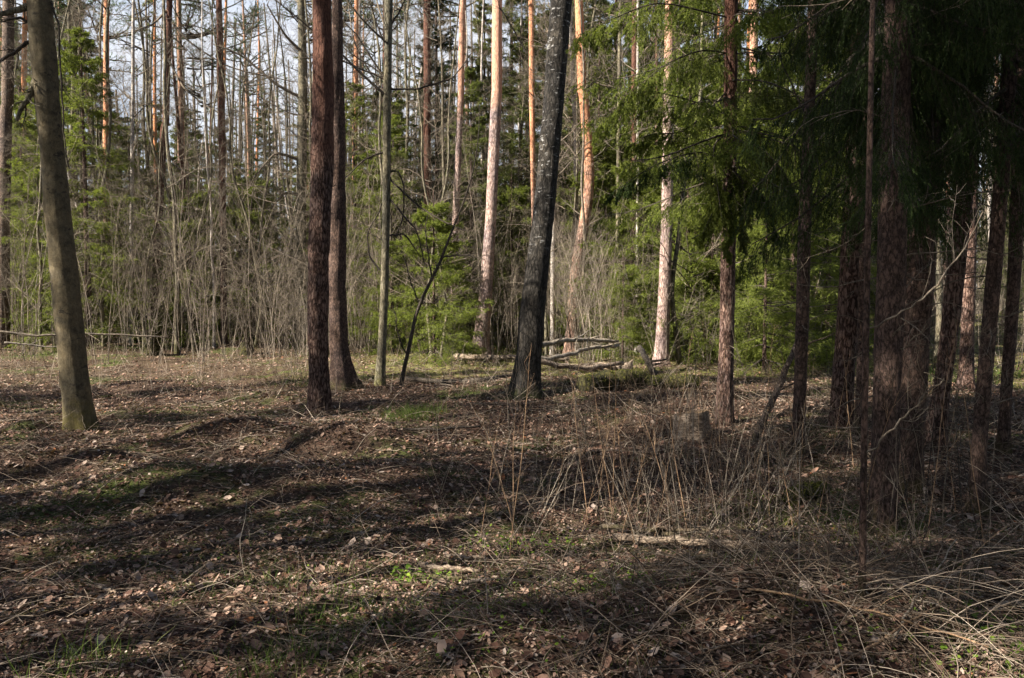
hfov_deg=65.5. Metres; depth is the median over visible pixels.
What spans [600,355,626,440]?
sapling
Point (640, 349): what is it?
leaning branch
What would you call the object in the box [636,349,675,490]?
sapling
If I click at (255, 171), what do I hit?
spruce tree
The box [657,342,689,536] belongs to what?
sapling
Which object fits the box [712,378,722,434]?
sapling
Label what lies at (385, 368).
sapling
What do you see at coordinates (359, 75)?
birch tree
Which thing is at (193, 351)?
sapling
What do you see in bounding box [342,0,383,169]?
pine tree
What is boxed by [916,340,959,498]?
sapling
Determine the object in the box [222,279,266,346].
bare shrub
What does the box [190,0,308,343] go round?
alder tree
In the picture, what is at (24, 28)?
pine tree
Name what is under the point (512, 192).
spruce tree
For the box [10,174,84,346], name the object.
spruce tree
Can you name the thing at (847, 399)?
sapling
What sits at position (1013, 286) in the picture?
spruce tree
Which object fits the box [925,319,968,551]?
sapling
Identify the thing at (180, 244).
bare shrub
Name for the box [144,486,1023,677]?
seedlings
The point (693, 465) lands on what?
sapling
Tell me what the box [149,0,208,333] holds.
pine tree
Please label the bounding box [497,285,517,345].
bare shrub
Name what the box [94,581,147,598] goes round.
fallen stick
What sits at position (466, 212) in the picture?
bare shrub
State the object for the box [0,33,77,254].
alder tree
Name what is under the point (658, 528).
fallen branch
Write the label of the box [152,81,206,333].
birch tree
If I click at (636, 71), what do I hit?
birch tree
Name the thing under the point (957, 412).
sapling
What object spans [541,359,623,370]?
fallen branch
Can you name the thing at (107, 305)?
bare shrub
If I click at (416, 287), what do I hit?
bare shrub
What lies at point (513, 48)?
spruce tree
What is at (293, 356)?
sapling
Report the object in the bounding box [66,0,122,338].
birch tree
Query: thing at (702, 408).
sapling
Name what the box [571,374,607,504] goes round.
sapling
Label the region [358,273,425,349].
bare shrub
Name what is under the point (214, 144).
alder tree
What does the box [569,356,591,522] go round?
sapling
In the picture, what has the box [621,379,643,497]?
sapling
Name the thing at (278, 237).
bare shrub
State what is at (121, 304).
bare shrub
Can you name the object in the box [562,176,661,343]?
bare shrub
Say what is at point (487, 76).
alder tree
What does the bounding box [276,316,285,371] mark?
sapling
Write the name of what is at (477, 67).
spruce tree
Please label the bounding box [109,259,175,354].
bare shrub
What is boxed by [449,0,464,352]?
pine tree
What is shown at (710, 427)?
sapling
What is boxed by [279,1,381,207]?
birch tree
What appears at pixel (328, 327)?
bare shrub
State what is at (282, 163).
birch tree
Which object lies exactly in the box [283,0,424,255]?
alder tree
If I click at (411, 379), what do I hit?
fallen log
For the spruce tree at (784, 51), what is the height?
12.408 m
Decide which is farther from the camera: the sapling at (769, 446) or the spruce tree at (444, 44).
the spruce tree at (444, 44)
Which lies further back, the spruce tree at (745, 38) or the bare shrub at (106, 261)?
the spruce tree at (745, 38)
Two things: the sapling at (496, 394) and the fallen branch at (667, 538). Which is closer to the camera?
the fallen branch at (667, 538)
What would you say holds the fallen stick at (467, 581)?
on the ground at (368, 441)
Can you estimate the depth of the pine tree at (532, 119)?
22.86 m
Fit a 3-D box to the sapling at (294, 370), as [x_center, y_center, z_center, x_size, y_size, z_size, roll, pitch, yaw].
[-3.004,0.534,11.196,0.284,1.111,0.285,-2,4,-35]
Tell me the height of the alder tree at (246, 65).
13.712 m
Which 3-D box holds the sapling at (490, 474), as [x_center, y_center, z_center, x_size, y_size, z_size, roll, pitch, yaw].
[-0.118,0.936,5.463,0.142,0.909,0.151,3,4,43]
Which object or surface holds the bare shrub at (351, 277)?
on the ground at (368, 441)
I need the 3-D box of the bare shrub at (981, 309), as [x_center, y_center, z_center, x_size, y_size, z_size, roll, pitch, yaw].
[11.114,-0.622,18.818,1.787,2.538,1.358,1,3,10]
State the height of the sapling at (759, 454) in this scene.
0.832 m
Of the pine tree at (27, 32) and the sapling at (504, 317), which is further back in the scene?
the pine tree at (27, 32)
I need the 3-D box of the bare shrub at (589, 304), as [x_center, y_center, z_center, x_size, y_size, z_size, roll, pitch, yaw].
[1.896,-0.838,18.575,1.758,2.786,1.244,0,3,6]
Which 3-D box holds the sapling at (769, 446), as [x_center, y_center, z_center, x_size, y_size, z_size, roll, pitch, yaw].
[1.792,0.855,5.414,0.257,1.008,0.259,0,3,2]
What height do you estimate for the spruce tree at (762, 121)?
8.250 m
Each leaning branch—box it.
[636,345,669,374]
[751,332,834,441]
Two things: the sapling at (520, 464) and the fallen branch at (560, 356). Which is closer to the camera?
the sapling at (520, 464)
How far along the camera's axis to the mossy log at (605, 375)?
12.40 m
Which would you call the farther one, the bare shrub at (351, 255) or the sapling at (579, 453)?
the bare shrub at (351, 255)
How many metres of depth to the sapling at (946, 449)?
5.79 m
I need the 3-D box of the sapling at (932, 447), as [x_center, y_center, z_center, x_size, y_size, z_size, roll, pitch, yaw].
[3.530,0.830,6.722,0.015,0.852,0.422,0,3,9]
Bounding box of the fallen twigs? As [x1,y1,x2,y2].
[0,328,1023,677]
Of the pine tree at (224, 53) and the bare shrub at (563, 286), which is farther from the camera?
the pine tree at (224, 53)
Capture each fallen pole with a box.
[0,329,168,339]
[4,342,56,346]
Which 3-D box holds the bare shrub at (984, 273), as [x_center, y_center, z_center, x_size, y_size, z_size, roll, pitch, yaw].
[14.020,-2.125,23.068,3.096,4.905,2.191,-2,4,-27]
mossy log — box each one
[577,368,701,391]
[781,480,831,509]
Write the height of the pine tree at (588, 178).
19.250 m
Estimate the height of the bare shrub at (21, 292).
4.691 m
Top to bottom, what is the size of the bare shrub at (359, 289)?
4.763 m
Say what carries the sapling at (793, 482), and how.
on the ground at (368, 441)
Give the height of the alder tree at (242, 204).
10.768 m
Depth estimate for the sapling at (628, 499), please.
5.29 m
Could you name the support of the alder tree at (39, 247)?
on the ground at (368, 441)
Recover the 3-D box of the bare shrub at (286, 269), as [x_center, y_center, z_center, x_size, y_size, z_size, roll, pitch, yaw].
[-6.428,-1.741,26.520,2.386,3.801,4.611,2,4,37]
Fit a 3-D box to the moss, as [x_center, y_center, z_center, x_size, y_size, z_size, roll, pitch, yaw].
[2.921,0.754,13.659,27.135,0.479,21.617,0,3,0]
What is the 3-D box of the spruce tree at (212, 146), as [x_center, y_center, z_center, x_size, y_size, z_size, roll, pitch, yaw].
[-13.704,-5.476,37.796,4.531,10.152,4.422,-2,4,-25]
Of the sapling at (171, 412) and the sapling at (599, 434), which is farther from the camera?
the sapling at (171, 412)
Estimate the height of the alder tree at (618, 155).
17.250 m
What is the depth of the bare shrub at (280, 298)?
23.45 m
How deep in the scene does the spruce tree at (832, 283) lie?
18.68 m
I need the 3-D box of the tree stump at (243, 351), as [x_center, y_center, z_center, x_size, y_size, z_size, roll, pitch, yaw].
[-7.057,0.270,21.231,0.457,0.493,0.457,0,3,0]
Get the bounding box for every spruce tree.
[0,18,37,256]
[0,22,173,348]
[0,70,120,348]
[10,87,75,346]
[10,134,42,321]
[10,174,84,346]
[15,0,128,321]
[80,116,184,343]
[85,60,149,304]
[89,117,171,334]
[123,155,202,334]
[126,103,180,317]
[146,179,251,346]
[149,109,217,320]
[182,177,248,338]
[186,132,231,311]
[198,160,269,339]
[198,165,307,343]
[204,121,264,321]
[228,167,291,334]
[245,101,292,311]
[267,162,308,328]
[272,129,362,333]
[282,68,360,223]
[286,91,311,245]
[289,78,415,347]
[346,129,407,339]
[346,180,413,349]
[347,102,443,351]
[349,233,428,354]
[350,91,418,266]
[365,86,435,336]
[372,190,494,368]
[395,66,452,286]
[399,0,477,332]
[404,245,487,353]
[419,65,523,348]
[422,129,474,284]
[433,0,529,293]
[460,27,566,347]
[461,0,543,331]
[462,174,566,348]
[489,0,600,338]
[510,0,639,319]
[515,10,567,287]
[523,132,584,337]
[528,23,652,338]
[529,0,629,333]
[547,135,676,356]
[548,204,620,349]
[549,0,676,305]
[555,159,698,359]
[565,0,861,425]
[567,86,658,346]
[585,40,691,337]
[591,256,655,364]
[592,85,769,360]
[601,15,645,124]
[611,118,714,348]
[612,0,690,254]
[640,0,717,260]
[641,166,772,365]
[646,40,722,344]
[648,233,734,361]
[652,95,834,359]
[669,75,768,355]
[673,0,719,223]
[673,0,749,288]
[701,7,840,369]
[703,163,840,369]
[709,180,836,378]
[731,0,1023,538]
[736,126,873,356]
[737,0,1023,494]
[737,61,789,323]
[743,84,873,333]
[747,0,839,457]
[747,0,955,428]
[755,0,836,250]
[767,65,876,364]
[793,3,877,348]
[812,134,935,354]
[825,0,1023,517]
[853,14,867,429]
[870,104,934,343]
[872,145,951,317]
[876,6,1023,455]
[931,182,983,327]
[940,169,986,299]
[976,59,1023,328]
[976,171,1023,334]
[976,241,1023,324]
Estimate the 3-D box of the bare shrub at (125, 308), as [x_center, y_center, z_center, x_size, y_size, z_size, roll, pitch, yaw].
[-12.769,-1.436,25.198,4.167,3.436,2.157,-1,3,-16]
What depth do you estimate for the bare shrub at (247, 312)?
19.81 m
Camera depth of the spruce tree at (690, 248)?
18.90 m
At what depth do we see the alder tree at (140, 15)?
27.05 m
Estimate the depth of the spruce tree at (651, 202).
20.59 m
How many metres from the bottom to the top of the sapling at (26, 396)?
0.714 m
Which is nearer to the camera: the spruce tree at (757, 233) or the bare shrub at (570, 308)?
the spruce tree at (757, 233)
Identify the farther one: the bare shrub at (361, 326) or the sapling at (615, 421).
the bare shrub at (361, 326)
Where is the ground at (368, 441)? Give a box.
[0,305,1023,677]
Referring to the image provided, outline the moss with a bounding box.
[0,350,1023,677]
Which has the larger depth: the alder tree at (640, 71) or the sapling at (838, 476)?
the alder tree at (640, 71)
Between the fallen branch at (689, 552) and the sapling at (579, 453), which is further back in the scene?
the sapling at (579, 453)
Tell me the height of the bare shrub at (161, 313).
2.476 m
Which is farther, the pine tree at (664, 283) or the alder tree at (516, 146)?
the alder tree at (516, 146)
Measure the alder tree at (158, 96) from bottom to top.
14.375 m
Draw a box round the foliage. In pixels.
[15,0,985,296]
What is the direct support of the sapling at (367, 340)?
on the ground at (368, 441)
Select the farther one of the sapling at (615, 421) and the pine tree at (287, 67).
the pine tree at (287, 67)
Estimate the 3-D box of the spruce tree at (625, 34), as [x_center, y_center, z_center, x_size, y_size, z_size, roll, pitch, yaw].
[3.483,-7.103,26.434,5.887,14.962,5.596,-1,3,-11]
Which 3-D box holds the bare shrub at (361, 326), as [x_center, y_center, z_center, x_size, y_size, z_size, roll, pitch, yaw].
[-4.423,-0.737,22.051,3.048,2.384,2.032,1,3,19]
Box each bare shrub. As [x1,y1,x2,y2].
[0,121,79,354]
[0,157,43,348]
[0,168,37,273]
[0,228,51,360]
[2,144,159,363]
[10,230,91,336]
[10,267,36,347]
[26,301,105,362]
[44,243,172,342]
[45,214,112,320]
[47,183,136,347]
[70,139,147,342]
[75,171,137,328]
[79,78,213,353]
[80,248,125,341]
[81,103,251,361]
[85,173,178,356]
[89,109,172,335]
[103,173,208,362]
[107,86,202,343]
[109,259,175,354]
[111,114,256,353]
[113,235,156,342]
[114,276,180,340]
[116,108,191,322]
[126,146,191,341]
[143,233,209,341]
[146,98,215,354]
[149,189,233,358]
[161,237,219,338]
[174,238,243,337]
[177,254,266,358]
[179,135,280,338]
[180,212,248,355]
[184,64,354,358]
[184,169,255,339]
[188,128,270,297]
[188,189,265,344]
[197,184,261,339]
[204,211,379,356]
[209,126,307,356]
[211,252,305,357]
[212,214,305,357]
[218,286,271,341]
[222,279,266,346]
[228,230,379,355]
[233,242,287,345]
[239,233,302,348]
[244,152,309,321]
[252,155,307,285]
[252,270,306,348]
[256,54,375,346]
[258,167,380,311]
[258,213,305,356]
[263,223,307,318]
[268,233,307,328]
[274,109,397,291]
[278,266,328,356]
[285,259,368,348]
[287,298,356,352]
[289,57,429,352]
[289,92,409,350]
[302,219,396,355]
[345,161,372,350]
[346,49,416,352]
[346,187,402,351]
[346,232,479,349]
[347,120,436,342]
[347,216,481,352]
[347,282,396,351]
[355,90,481,352]
[356,125,470,350]
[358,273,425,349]
[389,175,447,349]
[394,88,511,339]
[394,222,470,350]
[405,143,515,353]
[408,99,508,337]
[416,230,482,349]
[424,247,522,347]
[432,207,595,354]
[447,141,520,352]
[459,187,525,348]
[467,250,508,338]
[474,124,579,346]
[476,189,566,342]
[477,198,521,346]
[481,218,559,348]
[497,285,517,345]
[508,208,568,312]
[512,165,615,349]
[519,235,587,354]
[524,199,590,354]
[528,142,618,358]
[532,159,651,363]
[548,207,621,356]
[549,221,612,357]
[550,233,624,354]
[552,250,591,347]
[553,204,638,362]
[555,221,608,321]
[558,226,641,337]
[558,237,631,349]
[560,218,636,359]
[560,298,631,354]
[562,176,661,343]
[562,246,616,360]
[564,324,599,362]
[572,256,647,361]
[575,277,633,357]
[580,271,632,362]
[589,237,649,359]
[591,225,657,355]
[598,308,631,361]
[602,251,718,365]
[622,199,691,342]
[675,245,704,354]
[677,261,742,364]
[692,285,737,364]
[709,232,777,367]
[771,245,835,365]
[783,190,838,334]
[810,251,837,361]
[870,274,944,335]
[930,246,981,352]
[934,214,987,352]
[934,216,1008,371]
[974,274,1005,363]
[975,267,1023,366]
[976,202,1023,320]
[977,193,1023,363]
[998,269,1023,354]
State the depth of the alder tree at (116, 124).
27.49 m
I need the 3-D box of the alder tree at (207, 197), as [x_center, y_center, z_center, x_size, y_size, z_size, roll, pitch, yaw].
[-8.505,-4.213,21.650,3.800,9.521,3.406,2,4,33]
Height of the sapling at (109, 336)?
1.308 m
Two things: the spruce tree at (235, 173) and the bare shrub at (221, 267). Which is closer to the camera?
the bare shrub at (221, 267)
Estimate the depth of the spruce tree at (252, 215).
25.77 m
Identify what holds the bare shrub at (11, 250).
on the ground at (368, 441)
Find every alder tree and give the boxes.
[0,0,114,333]
[0,0,158,348]
[0,7,119,349]
[0,22,28,119]
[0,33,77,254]
[0,44,38,298]
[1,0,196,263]
[10,52,90,339]
[11,0,147,342]
[12,0,143,324]
[17,0,178,339]
[31,0,220,346]
[53,0,189,344]
[66,31,183,331]
[70,0,215,325]
[70,0,253,353]
[72,1,257,340]
[73,0,210,340]
[85,61,205,334]
[91,80,161,287]
[95,69,157,323]
[117,6,266,351]
[118,16,201,242]
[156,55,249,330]
[162,0,297,276]
[168,0,307,347]
[188,70,286,340]
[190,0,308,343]
[192,85,247,282]
[196,0,382,347]
[199,0,379,353]
[200,93,251,280]
[209,36,296,277]
[214,64,295,249]
[217,119,278,309]
[231,0,375,285]
[234,0,312,280]
[251,82,309,335]
[252,5,404,282]
[268,41,312,225]
[275,0,471,385]
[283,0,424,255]
[286,0,447,353]
[345,0,482,345]
[350,13,416,236]
[355,0,513,357]
[358,0,513,351]
[365,0,504,355]
[419,47,470,229]
[433,1,540,245]
[445,0,537,321]
[445,55,529,313]
[446,0,537,277]
[446,103,505,334]
[481,50,563,337]
[484,9,621,354]
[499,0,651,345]
[501,80,544,278]
[503,6,548,145]
[515,0,622,305]
[515,1,608,281]
[518,0,722,349]
[527,0,589,338]
[548,71,602,334]
[574,2,786,363]
[609,3,683,217]
[740,1,818,326]
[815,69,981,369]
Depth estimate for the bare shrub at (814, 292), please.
17.87 m
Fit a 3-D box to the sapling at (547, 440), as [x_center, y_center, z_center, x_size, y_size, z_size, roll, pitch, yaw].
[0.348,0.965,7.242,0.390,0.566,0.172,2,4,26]
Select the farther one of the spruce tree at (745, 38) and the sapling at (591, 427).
the spruce tree at (745, 38)
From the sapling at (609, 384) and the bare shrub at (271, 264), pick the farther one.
the bare shrub at (271, 264)
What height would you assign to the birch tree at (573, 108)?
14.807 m
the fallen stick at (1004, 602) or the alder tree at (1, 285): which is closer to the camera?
the fallen stick at (1004, 602)
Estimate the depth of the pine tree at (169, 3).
25.00 m
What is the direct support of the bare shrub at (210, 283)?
on the ground at (368, 441)
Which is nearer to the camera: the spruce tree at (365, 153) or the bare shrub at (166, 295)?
the bare shrub at (166, 295)
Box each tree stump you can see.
[140,334,162,355]
[238,340,255,355]
[671,409,714,441]
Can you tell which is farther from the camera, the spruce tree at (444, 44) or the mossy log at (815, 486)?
the spruce tree at (444, 44)
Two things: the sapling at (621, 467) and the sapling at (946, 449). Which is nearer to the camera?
the sapling at (621, 467)
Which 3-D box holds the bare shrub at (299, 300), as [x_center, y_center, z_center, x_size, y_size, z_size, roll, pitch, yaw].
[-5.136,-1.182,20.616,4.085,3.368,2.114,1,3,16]
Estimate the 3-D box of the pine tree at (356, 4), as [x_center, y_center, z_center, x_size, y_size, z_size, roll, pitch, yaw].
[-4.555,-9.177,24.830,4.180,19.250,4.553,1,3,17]
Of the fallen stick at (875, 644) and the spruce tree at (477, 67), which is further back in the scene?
the spruce tree at (477, 67)
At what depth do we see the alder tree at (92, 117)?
24.52 m
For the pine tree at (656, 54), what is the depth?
21.34 m
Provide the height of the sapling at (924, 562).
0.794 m
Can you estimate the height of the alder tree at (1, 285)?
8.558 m
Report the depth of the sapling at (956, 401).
4.44 m
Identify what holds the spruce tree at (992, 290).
on the ground at (368, 441)
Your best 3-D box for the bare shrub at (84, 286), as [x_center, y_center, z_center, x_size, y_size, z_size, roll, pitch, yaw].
[-10.285,-2.538,18.671,4.087,6.519,2.472,-1,3,-18]
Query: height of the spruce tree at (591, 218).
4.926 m
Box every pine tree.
[0,0,14,348]
[0,0,27,235]
[0,0,32,109]
[0,13,77,83]
[0,13,102,56]
[63,0,148,199]
[82,0,139,342]
[95,0,193,316]
[111,0,291,334]
[142,0,237,285]
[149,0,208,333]
[159,0,258,157]
[161,0,234,314]
[169,0,226,298]
[184,0,267,343]
[207,0,284,173]
[222,1,284,307]
[263,0,375,50]
[273,0,353,335]
[274,7,312,109]
[282,0,377,104]
[301,0,348,413]
[329,0,365,390]
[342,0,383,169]
[344,0,396,132]
[344,0,432,151]
[347,9,405,181]
[351,0,358,337]
[377,2,420,132]
[392,2,455,121]
[407,0,450,344]
[417,0,476,326]
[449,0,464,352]
[469,0,501,354]
[529,0,535,217]
[562,0,593,353]
[627,0,636,350]
[652,0,674,366]
[654,0,658,328]
[678,0,749,96]
[735,0,757,357]
[745,0,750,105]
[845,31,999,449]
[942,174,950,294]
[954,163,978,390]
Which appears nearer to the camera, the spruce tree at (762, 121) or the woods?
the spruce tree at (762, 121)
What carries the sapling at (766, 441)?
on the ground at (368, 441)
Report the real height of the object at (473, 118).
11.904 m
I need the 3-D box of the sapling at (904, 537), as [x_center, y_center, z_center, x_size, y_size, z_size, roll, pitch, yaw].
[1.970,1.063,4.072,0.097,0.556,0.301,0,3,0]
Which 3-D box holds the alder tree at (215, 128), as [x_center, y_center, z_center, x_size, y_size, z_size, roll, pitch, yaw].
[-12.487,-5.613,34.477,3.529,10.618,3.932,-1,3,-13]
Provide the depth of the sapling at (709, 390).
8.60 m
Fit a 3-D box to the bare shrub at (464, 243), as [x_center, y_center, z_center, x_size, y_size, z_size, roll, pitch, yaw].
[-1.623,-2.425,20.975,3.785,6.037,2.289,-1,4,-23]
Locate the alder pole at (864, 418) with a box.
[858,0,985,603]
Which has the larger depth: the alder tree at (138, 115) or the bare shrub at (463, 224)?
the alder tree at (138, 115)
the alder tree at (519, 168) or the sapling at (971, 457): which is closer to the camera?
the sapling at (971, 457)
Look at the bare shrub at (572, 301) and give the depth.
19.28 m
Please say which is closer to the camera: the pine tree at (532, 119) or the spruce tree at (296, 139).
the pine tree at (532, 119)
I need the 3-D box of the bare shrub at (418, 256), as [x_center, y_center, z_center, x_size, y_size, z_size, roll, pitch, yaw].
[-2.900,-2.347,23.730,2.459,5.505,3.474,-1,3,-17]
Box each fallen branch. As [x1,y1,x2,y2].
[541,335,620,360]
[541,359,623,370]
[599,504,779,538]
[612,515,794,551]
[653,507,817,551]
[676,551,791,560]
[705,499,837,543]
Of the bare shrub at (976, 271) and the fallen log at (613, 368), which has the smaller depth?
the fallen log at (613, 368)
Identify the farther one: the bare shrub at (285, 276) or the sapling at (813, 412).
the bare shrub at (285, 276)
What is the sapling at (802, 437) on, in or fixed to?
on the ground at (368, 441)
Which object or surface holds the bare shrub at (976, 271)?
on the ground at (368, 441)
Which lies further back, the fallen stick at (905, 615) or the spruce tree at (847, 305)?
the spruce tree at (847, 305)
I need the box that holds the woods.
[0,0,1023,321]
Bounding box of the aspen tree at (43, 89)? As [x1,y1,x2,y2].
[0,0,100,431]
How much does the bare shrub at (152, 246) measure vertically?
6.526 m
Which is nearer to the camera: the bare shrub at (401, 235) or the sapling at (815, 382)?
the sapling at (815, 382)
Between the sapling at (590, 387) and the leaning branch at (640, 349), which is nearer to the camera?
the sapling at (590, 387)
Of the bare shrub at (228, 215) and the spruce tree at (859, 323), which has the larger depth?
the bare shrub at (228, 215)
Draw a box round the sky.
[0,0,1000,285]
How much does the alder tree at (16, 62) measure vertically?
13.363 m
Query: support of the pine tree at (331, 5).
on the ground at (368, 441)
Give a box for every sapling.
[0,321,36,407]
[4,291,31,377]
[19,371,34,425]
[25,302,44,362]
[34,295,49,376]
[104,315,111,369]
[138,340,147,390]
[162,388,177,444]
[183,309,204,401]
[194,303,211,383]
[196,338,215,404]
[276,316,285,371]
[280,340,292,391]
[286,314,302,377]
[286,339,304,412]
[288,328,300,379]
[352,310,365,388]
[363,315,375,375]
[374,330,393,408]
[388,112,494,385]
[418,302,433,369]
[444,338,458,403]
[449,312,460,372]
[469,402,519,552]
[471,315,486,395]
[476,401,539,508]
[479,369,519,431]
[481,411,504,532]
[486,344,540,524]
[486,448,565,573]
[495,264,521,379]
[499,343,531,558]
[500,295,521,440]
[513,407,528,497]
[519,463,547,567]
[530,449,577,542]
[535,419,568,469]
[538,443,571,520]
[540,353,565,433]
[546,303,584,413]
[549,341,587,536]
[555,416,586,491]
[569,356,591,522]
[569,408,609,568]
[571,368,591,453]
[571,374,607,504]
[572,438,583,511]
[579,329,601,461]
[580,422,617,536]
[582,365,598,414]
[584,328,615,522]
[591,328,615,512]
[594,378,631,523]
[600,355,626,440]
[600,408,634,542]
[603,459,642,558]
[604,457,642,535]
[607,334,621,430]
[617,437,653,549]
[620,358,633,444]
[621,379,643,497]
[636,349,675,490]
[636,409,656,534]
[636,413,680,564]
[637,384,664,495]
[638,371,674,486]
[640,398,656,474]
[647,359,657,417]
[654,416,679,536]
[656,397,694,484]
[657,335,680,463]
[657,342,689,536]
[662,414,702,514]
[667,331,693,490]
[667,422,676,520]
[669,305,690,467]
[679,434,711,501]
[683,356,705,497]
[684,305,702,461]
[689,378,711,443]
[691,393,695,487]
[693,484,736,556]
[695,371,713,485]
[698,372,712,485]
[698,376,731,527]
[702,321,719,444]
[705,366,716,441]
[708,359,753,513]
[709,324,726,422]
[710,432,765,528]
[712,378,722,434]
[713,416,743,522]
[713,445,733,525]
[716,294,775,488]
[718,410,731,516]
[720,435,795,551]
[723,388,732,459]
[727,446,748,553]
[730,384,760,482]
[734,370,788,551]
[735,365,774,478]
[738,433,772,548]
[745,413,776,530]
[746,424,807,529]
[749,428,800,541]
[752,396,789,524]
[754,402,776,478]
[755,418,769,529]
[761,419,822,534]
[762,351,794,540]
[769,334,817,514]
[776,386,830,497]
[780,477,827,550]
[781,362,798,466]
[796,426,814,481]
[797,365,821,516]
[798,428,799,583]
[805,442,869,513]
[806,371,826,443]
[807,357,828,406]
[814,325,834,376]
[816,348,852,527]
[825,415,846,486]
[828,320,853,468]
[829,388,861,474]
[833,423,870,506]
[851,355,861,456]
[851,497,893,573]
[858,378,911,533]
[869,352,920,567]
[876,428,905,566]
[883,501,926,565]
[886,383,932,557]
[886,463,944,608]
[892,501,915,573]
[901,362,947,506]
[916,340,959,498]
[917,323,977,533]
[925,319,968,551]
[927,406,936,484]
[929,369,985,566]
[935,364,955,512]
[938,408,954,460]
[942,302,1002,548]
[943,343,984,545]
[968,322,1005,539]
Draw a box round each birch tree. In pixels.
[14,44,41,231]
[59,0,224,344]
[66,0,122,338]
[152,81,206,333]
[175,0,251,348]
[271,29,312,240]
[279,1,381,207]
[343,0,432,302]
[365,2,423,216]
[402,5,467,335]
[432,0,521,293]
[469,0,542,321]
[477,0,661,347]
[492,0,571,400]
[512,0,625,354]
[589,0,707,353]
[981,59,998,239]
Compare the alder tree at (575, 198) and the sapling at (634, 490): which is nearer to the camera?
the sapling at (634, 490)
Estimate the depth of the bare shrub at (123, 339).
20.30 m
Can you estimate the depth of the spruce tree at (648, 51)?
23.35 m
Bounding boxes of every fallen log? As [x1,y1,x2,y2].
[399,373,510,383]
[453,353,569,360]
[569,360,632,371]
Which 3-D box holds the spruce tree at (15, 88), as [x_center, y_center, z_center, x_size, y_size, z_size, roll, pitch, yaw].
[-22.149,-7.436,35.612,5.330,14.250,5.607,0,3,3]
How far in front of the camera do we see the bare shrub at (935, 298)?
17.75 m
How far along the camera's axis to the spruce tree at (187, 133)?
35.49 m
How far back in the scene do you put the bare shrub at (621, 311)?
18.27 m
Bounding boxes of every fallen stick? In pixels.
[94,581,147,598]
[142,594,250,618]
[173,594,267,644]
[253,562,332,636]
[398,425,480,430]
[411,573,462,578]
[419,562,480,572]
[446,553,485,559]
[463,576,492,585]
[747,588,988,647]
[832,581,970,670]
[892,539,956,638]
[993,599,1023,609]
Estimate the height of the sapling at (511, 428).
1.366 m
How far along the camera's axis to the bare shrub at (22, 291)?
20.40 m
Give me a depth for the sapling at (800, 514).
4.29 m
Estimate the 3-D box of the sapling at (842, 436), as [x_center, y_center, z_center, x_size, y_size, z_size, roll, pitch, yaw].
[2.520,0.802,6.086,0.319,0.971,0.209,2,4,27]
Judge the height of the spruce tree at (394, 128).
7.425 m
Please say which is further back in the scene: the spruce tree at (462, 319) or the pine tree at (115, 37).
the pine tree at (115, 37)
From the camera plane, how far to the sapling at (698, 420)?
6.70 m
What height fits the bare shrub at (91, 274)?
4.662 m
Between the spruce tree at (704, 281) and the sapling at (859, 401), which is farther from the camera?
the spruce tree at (704, 281)
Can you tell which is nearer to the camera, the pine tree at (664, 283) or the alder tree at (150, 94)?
the pine tree at (664, 283)
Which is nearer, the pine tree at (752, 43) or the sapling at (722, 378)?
the sapling at (722, 378)
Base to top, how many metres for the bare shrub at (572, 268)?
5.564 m
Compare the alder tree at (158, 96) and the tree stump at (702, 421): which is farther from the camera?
the alder tree at (158, 96)
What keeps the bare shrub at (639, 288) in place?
on the ground at (368, 441)
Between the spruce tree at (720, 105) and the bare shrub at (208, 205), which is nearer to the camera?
the spruce tree at (720, 105)
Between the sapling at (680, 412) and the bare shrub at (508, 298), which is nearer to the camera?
the sapling at (680, 412)
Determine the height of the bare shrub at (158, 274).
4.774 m
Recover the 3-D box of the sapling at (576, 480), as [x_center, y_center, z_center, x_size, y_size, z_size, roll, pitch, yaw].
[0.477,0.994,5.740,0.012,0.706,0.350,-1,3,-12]
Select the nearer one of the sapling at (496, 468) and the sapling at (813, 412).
the sapling at (496, 468)
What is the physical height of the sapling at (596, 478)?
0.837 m
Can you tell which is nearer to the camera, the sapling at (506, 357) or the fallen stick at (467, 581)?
the fallen stick at (467, 581)
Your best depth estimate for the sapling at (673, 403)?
7.20 m
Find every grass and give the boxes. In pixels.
[0,324,1023,677]
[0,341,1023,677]
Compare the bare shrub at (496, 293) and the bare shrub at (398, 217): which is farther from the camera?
the bare shrub at (496, 293)
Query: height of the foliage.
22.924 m
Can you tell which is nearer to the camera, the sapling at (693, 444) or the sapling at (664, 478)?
the sapling at (664, 478)
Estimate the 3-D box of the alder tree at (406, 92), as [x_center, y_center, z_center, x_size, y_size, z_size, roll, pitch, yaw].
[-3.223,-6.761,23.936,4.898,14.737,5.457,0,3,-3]
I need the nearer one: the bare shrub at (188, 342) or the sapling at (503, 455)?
the sapling at (503, 455)
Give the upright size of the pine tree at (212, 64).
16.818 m
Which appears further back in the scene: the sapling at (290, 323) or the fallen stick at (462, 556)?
the sapling at (290, 323)
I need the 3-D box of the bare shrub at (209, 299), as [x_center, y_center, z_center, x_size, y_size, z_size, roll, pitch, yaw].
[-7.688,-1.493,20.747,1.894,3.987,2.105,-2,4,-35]
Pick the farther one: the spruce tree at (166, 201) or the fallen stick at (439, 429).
the spruce tree at (166, 201)

